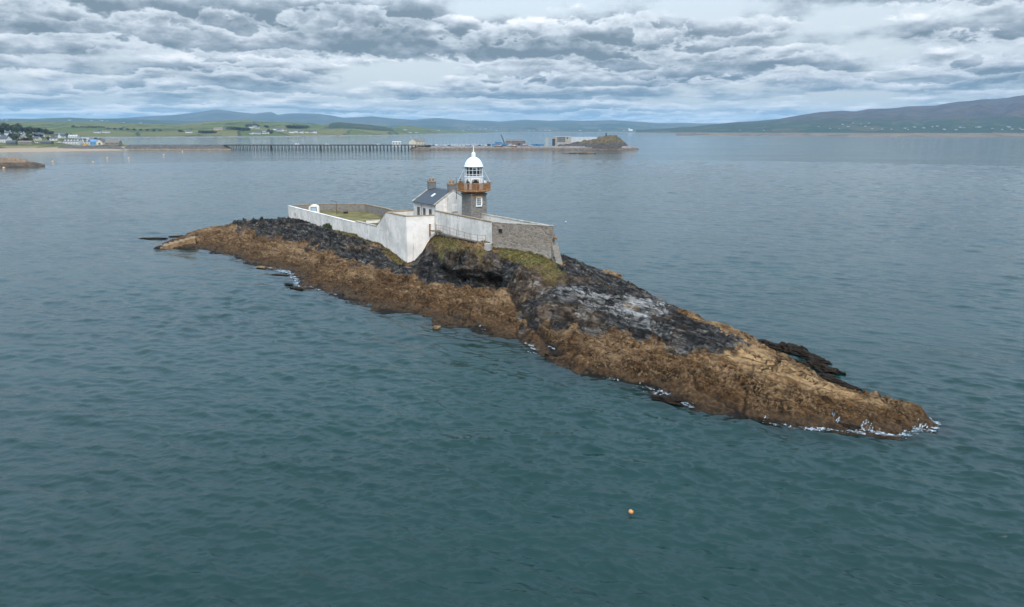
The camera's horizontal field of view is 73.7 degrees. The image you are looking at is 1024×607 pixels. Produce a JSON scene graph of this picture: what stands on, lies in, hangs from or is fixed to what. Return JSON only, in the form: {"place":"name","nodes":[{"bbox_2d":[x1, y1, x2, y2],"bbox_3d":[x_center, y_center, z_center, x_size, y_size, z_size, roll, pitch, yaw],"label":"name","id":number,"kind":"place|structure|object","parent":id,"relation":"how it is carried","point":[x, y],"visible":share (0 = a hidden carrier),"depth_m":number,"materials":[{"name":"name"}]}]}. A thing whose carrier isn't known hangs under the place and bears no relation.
{"place":"outdoors","nodes":[
{"label":"outdoors","id":0,"kind":"place"},
{"bbox_2d":[0,132,127,151],"bbox_3d":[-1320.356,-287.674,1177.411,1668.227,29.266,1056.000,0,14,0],"label":"village shore","id":1,"kind":"structure","parent":0,"point":[35,147],"depth_m":860.65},
{"bbox_2d":[0,135,11,142],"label":"house","id":2,"kind":"structure","parent":1,"relation":"on","point":[3,139],"depth_m":927.99,"materials":[{"name":"paint"}]},
{"bbox_2d":[6,140,17,144],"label":"shed","id":3,"kind":"structure","parent":1,"relation":"on","point":[13,142],"depth_m":893.76,"materials":[{"name":"stone"}]},
{"bbox_2d":[10,134,19,139],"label":"garden bush","id":4,"kind":"object","parent":1,"relation":"on","point":[14,137],"visible":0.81,"depth_m":1012.70,"materials":[{"name":"green plant"}]},
{"bbox_2d":[18,141,34,143],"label":"shed","id":5,"kind":"structure","parent":1,"relation":"on","point":[26,142],"depth_m":911.97,"materials":[{"name":"stone"}]},
{"bbox_2d":[32,136,41,140],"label":"house","id":6,"kind":"structure","parent":1,"relation":"on","point":[37,138],"depth_m":1056.23,"materials":[{"name":"paint"}]},
{"bbox_2d":[39,141,53,143],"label":"shed","id":7,"kind":"structure","parent":1,"relation":"on","point":[46,142],"depth_m":935.40,"materials":[{"name":"stone"}]},
{"bbox_2d":[49,136,57,140],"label":"house","id":8,"kind":"structure","parent":1,"relation":"on","point":[52,138],"depth_m":1069.61,"materials":[{"name":"paint"}]},
{"bbox_2d":[58,133,65,137],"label":"house","id":9,"kind":"structure","parent":1,"relation":"on","point":[61,135],"depth_m":1207.51,"materials":[{"name":"paint"}]},
{"bbox_2d":[63,139,82,144],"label":"terrace house","id":10,"kind":"structure","parent":1,"relation":"on","point":[73,141],"depth_m":961.07,"materials":[{"name":"paint"}]},
{"bbox_2d":[68,134,79,138],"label":"house","id":11,"kind":"structure","parent":1,"relation":"on","point":[73,136],"depth_m":1242.04,"materials":[{"name":"white paint"}]},
{"bbox_2d":[57,146,124,149],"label":"sea wall","id":12,"kind":"structure","parent":1,"relation":"on","point":[96,147],"depth_m":862.41,"materials":[{"name":"stone"}]},
{"bbox_2d":[90,139,98,144],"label":"house","id":13,"kind":"structure","parent":1,"relation":"on","point":[92,141],"depth_m":956.00,"materials":[{"name":"blue paint"}]},
{"bbox_2d":[96,139,105,144],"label":"barn","id":14,"kind":"structure","parent":1,"relation":"on","point":[100,141],"depth_m":943.34,"materials":[{"name":"white paint"}]},
{"bbox_2d":[104,140,121,144],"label":"store","id":15,"kind":"structure","parent":1,"relation":"on","point":[112,142],"depth_m":938.32,"materials":[{"name":"stone"}]},
{"bbox_2d":[0,118,198,124],"bbox_3d":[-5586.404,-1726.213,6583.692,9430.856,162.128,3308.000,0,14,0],"label":"hills","id":16,"kind":"structure","parent":0,"point":[136,121],"depth_m":7088.03,"materials":[{"name":"green plant"}]},
{"bbox_2d":[124,145,232,149],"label":"causeway","id":17,"kind":"structure","parent":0,"point":[175,147],"depth_m":874.29,"materials":[{"name":"concrete"}]},
{"bbox_2d":[0,120,503,137],"bbox_3d":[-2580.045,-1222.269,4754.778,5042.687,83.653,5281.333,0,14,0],"label":"farmland","id":18,"kind":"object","parent":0,"point":[169,131],"visible":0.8,"depth_m":3042.56,"materials":[{"name":"green plant"}]},
{"bbox_2d":[320,211,382,224],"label":"lawn","id":19,"kind":"structure","parent":0,"point":[357,216],"depth_m":155.77,"materials":[{"name":"green plant"}]},
{"bbox_2d":[309,204,319,212],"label":"garden shelter","id":20,"kind":"object","parent":19,"relation":"on","point":[315,207],"visible":0.9,"depth_m":160.04,"materials":[{"name":"white paint"}]},
{"bbox_2d":[366,219,379,222],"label":"garden wall","id":21,"kind":"structure","parent":19,"relation":"on","point":[373,221],"depth_m":143.15,"materials":[{"name":"white paint"}]},
{"bbox_2d":[328,122,393,130],"bbox_3d":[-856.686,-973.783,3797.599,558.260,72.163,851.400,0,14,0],"label":"wooded hill","id":22,"kind":"structure","parent":0,"point":[343,125],"depth_m":3658.26,"materials":[{"name":"green plant"}]},
{"bbox_2d":[114,110,714,132],"bbox_3d":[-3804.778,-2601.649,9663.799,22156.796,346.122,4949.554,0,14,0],"label":"mountains","id":23,"kind":"structure","parent":0,"point":[564,126],"depth_m":9982.11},
{"bbox_2d":[0,133,1023,606],"bbox_3d":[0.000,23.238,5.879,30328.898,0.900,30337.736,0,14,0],"label":"sea","id":24,"kind":"structure","parent":0,"point":[188,427],"depth_m":62.86,"materials":[{"name":"liquid"}]},
{"bbox_2d":[0,157,44,166],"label":"reef","id":25,"kind":"object","parent":24,"relation":"in","point":[12,162],"visible":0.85,"depth_m":466.47},
{"bbox_2d":[138,237,167,238],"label":"shore rock","id":26,"kind":"object","parent":24,"relation":"in","point":[153,238],"visible":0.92,"depth_m":155.78,"materials":[{"name":"black stone"}]},
{"bbox_2d":[290,286,303,289],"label":"shore rock","id":27,"kind":"object","parent":24,"relation":"in","point":[297,288],"visible":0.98,"depth_m":106.43,"materials":[{"name":"black stone"}]},
{"bbox_2d":[223,144,430,149],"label":"trestle pier","id":28,"kind":"structure","parent":24,"relation":"in","point":[312,145],"depth_m":874.80,"materials":[{"name":"wood"}]},
{"bbox_2d":[392,141,401,144],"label":"pier office","id":29,"kind":"structure","parent":28,"relation":"on","point":[396,142],"depth_m":884.01,"materials":[{"name":"white paint"}]},
{"bbox_2d":[410,146,638,149],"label":"mole","id":30,"kind":"object","parent":24,"relation":"in","point":[511,148],"visible":0.72,"depth_m":873.17},
{"bbox_2d":[409,139,416,144],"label":"sailing club","id":31,"kind":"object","parent":30,"relation":"on","point":[412,142],"visible":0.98,"depth_m":882.66,"materials":[{"name":"white paint"}]},
{"bbox_2d":[415,139,423,144],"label":"sailing club","id":32,"kind":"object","parent":30,"relation":"on","point":[420,141],"visible":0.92,"depth_m":884.00,"materials":[{"name":"white paint"}]},
{"bbox_2d":[506,139,524,145],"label":"harbour shed","id":33,"kind":"structure","parent":30,"relation":"on","point":[518,142],"depth_m":902.37,"materials":[{"name":"metal"}]},
{"bbox_2d":[554,136,596,145],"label":"harbour building","id":34,"kind":"structure","parent":30,"relation":"on","point":[562,140],"depth_m":889.05,"materials":[{"name":"beige concrete"}]},
{"bbox_2d":[557,137,564,141],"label":"window","id":35,"kind":"structure","parent":34,"relation":"in","point":[559,139],"depth_m":887.83,"materials":[{"name":"glass"}]},
{"bbox_2d":[196,248,940,438],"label":"sea foam","id":36,"kind":"object","parent":24,"relation":"on","point":[764,417],"visible":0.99,"depth_m":56.51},
{"bbox_2d":[577,152,595,153],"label":"skerry","id":37,"kind":"structure","parent":24,"relation":"in","point":[586,153],"depth_m":726.35,"materials":[{"name":"stone"}]},
{"bbox_2d":[650,394,683,405],"bbox_3d":[14.162,8.808,62.385,3.212,1.020,1.273,7,16,27],"label":"shore rock","id":38,"kind":"object","parent":24,"relation":"in","point":[672,399],"visible":0.94,"depth_m":61.93,"materials":[{"name":"brown stone"}]},
{"bbox_2d":[781,342,808,353],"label":"weedy rock","id":39,"kind":"object","parent":24,"relation":"in","point":[789,348],"visible":0.52,"depth_m":76.00,"materials":[{"name":"grey stone"}]},
{"bbox_2d":[790,348,812,356],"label":"weedy rock","id":40,"kind":"object","parent":24,"relation":"in","point":[801,352],"visible":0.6,"depth_m":74.62,"materials":[{"name":"grey stone"}]},
{"bbox_2d":[799,354,829,362],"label":"weedy rock","id":41,"kind":"object","parent":24,"relation":"in","point":[812,357],"visible":0.74,"depth_m":73.34,"materials":[{"name":"grey stone"}]},
{"bbox_2d":[805,360,827,365],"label":"weedy rock","id":42,"kind":"object","parent":24,"relation":"in","point":[811,362],"visible":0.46,"depth_m":71.20,"materials":[{"name":"black stone"}]},
{"bbox_2d":[815,359,831,363],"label":"weedy rock","id":43,"kind":"object","parent":24,"relation":"in","point":[825,362],"visible":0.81,"depth_m":72.42,"materials":[{"name":"grey stone"}]},
{"bbox_2d":[811,363,840,373],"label":"weedy rock","id":44,"kind":"object","parent":24,"relation":"in","point":[823,368],"visible":0.86,"depth_m":69.89,"materials":[{"name":"black stone"}]},
{"bbox_2d":[831,380,860,388],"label":"weedy rock","id":45,"kind":"object","parent":24,"relation":"in","point":[843,383],"visible":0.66,"depth_m":65.87,"materials":[{"name":"black stone"}]},
{"bbox_2d":[676,133,1023,136],"bbox_3d":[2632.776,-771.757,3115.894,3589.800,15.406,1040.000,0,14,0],"label":"sand spit","id":46,"kind":"structure","parent":24,"relation":"in","point":[889,134],"depth_m":3084.46,"materials":[{"name":"beige sand"}]},
{"bbox_2d":[841,385,861,390],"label":"weedy rock","id":47,"kind":"object","parent":24,"relation":"in","point":[853,388],"visible":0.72,"depth_m":65.09,"materials":[{"name":"black stone"}]},
{"bbox_2d":[0,0,1023,123],"label":"sky","id":48,"kind":"structure","parent":0,"point":[650,61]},
{"bbox_2d":[154,216,937,439],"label":"island","id":49,"kind":"structure","parent":0,"point":[583,319],"depth_m":81.08,"materials":[{"name":"brown stone"}]},
{"bbox_2d":[160,236,195,248],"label":"landing steps","id":50,"kind":"structure","parent":49,"relation":"on","point":[181,242],"depth_m":144.36,"materials":[{"name":"stone"}]},
{"bbox_2d":[290,203,401,215],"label":"boundary wall","id":51,"kind":"structure","parent":49,"relation":"on","point":[377,210],"depth_m":163.54,"materials":[{"name":"stone"}]},
{"bbox_2d":[288,205,407,262],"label":"boundary wall","id":52,"kind":"structure","parent":49,"relation":"on","point":[389,230],"depth_m":124.77,"materials":[{"name":"paint"}]},
{"bbox_2d":[406,215,434,261],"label":"boundary wall","id":53,"kind":"structure","parent":49,"relation":"on","point":[418,236],"depth_m":115.31,"materials":[{"name":"white paint"}]},
{"bbox_2d":[297,218,566,282],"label":"grass","id":54,"kind":"structure","parent":49,"relation":"on","point":[445,239],"depth_m":102.73,"materials":[{"name":"green plant"}]},
{"bbox_2d":[412,177,461,218],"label":"keepers house","id":55,"kind":"structure","parent":49,"relation":"on","point":[430,199],"depth_m":118.68,"materials":[{"name":"white paint"}]},
{"bbox_2d":[434,210,493,242],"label":"boundary wall","id":56,"kind":"structure","parent":49,"relation":"on","point":[472,226],"depth_m":108.23,"materials":[{"name":"paint"}]},
{"bbox_2d":[436,225,493,243],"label":"ledge walkway","id":57,"kind":"structure","parent":49,"relation":"on","point":[464,239],"depth_m":108.74,"materials":[{"name":"metal"}]},
{"bbox_2d":[484,243,492,250],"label":"concrete block","id":58,"kind":"structure","parent":49,"relation":"on","point":[488,246],"depth_m":101.49,"materials":[{"name":"white concrete"}]},
{"bbox_2d":[481,213,546,224],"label":"boundary wall","id":59,"kind":"structure","parent":49,"relation":"on","point":[494,217],"depth_m":106.40,"materials":[{"name":"white paint"}]},
{"bbox_2d":[492,221,553,258],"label":"boundary wall","id":60,"kind":"structure","parent":49,"relation":"on","point":[536,238],"depth_m":99.39,"materials":[{"name":"stone"}]},
{"bbox_2d":[544,352,561,357],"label":"shore rock","id":61,"kind":"object","parent":49,"relation":"on","point":[554,354],"visible":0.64,"depth_m":73.61,"materials":[{"name":"brown stone"}]},
{"bbox_2d":[552,242,562,264],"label":"buttress","id":62,"kind":"structure","parent":49,"relation":"on","point":[556,256],"depth_m":97.72,"materials":[{"name":"paint"}]},
{"bbox_2d":[603,269,622,278],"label":"tan boulder","id":63,"kind":"object","parent":49,"relation":"on","point":[617,275],"visible":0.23,"depth_m":104.25,"materials":[{"name":"beige stone"}]},
{"bbox_2d":[750,417,774,423],"bbox_3d":[21.218,9.996,57.969,2.195,0.618,0.765,5,15,19],"label":"shore rock","id":64,"kind":"object","parent":49,"relation":"on","point":[764,420],"visible":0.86,"depth_m":57.77,"materials":[{"name":"brown stone"}]},
{"bbox_2d":[762,340,782,351],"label":"weedy rock","id":65,"kind":"object","parent":49,"relation":"on","point":[774,346],"visible":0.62,"depth_m":77.06,"materials":[{"name":"grey stone"}]},
{"bbox_2d":[795,360,811,367],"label":"weedy rock","id":66,"kind":"object","parent":49,"relation":"on","point":[805,363],"visible":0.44,"depth_m":71.30,"materials":[{"name":"brown stone"}]},
{"bbox_2d":[821,375,841,382],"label":"weedy rock","id":67,"kind":"object","parent":49,"relation":"on","point":[827,378],"visible":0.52,"depth_m":66.96,"materials":[{"name":"black stone"}]},
{"bbox_2d":[842,423,860,430],"bbox_3d":[28.081,10.312,56.593,1.673,0.868,0.960,8,16,29],"label":"shore rock","id":68,"kind":"object","parent":49,"relation":"on","point":[852,426],"visible":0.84,"depth_m":56.33,"materials":[{"name":"brown stone"}]},
{"bbox_2d":[558,135,627,149],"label":"rocky islet","id":69,"kind":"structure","parent":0,"point":[612,142],"depth_m":878.88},
{"bbox_2d":[636,95,1023,133],"bbox_3d":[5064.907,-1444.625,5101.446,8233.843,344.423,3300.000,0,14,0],"label":"mountain","id":70,"kind":"structure","parent":0,"point":[996,115],"depth_m":5028.44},
{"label":"lower yard","id":71,"kind":"structure","parent":0,"visible":0},
{"bbox_2d":[389,210,413,214],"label":"boundary wall","id":72,"kind":"structure","parent":71,"relation":"on","point":[407,212],"depth_m":121.58,"materials":[{"name":"paint"}]},
{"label":"upper yard","id":73,"kind":"structure","parent":0,"visible":0},
{"bbox_2d":[457,146,490,217],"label":"lighthouse","id":74,"kind":"object","parent":73,"relation":"on","point":[474,202],"visible":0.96,"depth_m":110.00,"materials":[{"name":"stone"}]},
{"bbox_2d":[475,195,482,206],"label":"window","id":75,"kind":"structure","parent":74,"relation":"in","point":[478,198],"depth_m":110.48,"materials":[{"name":"white glass"}]}
]}

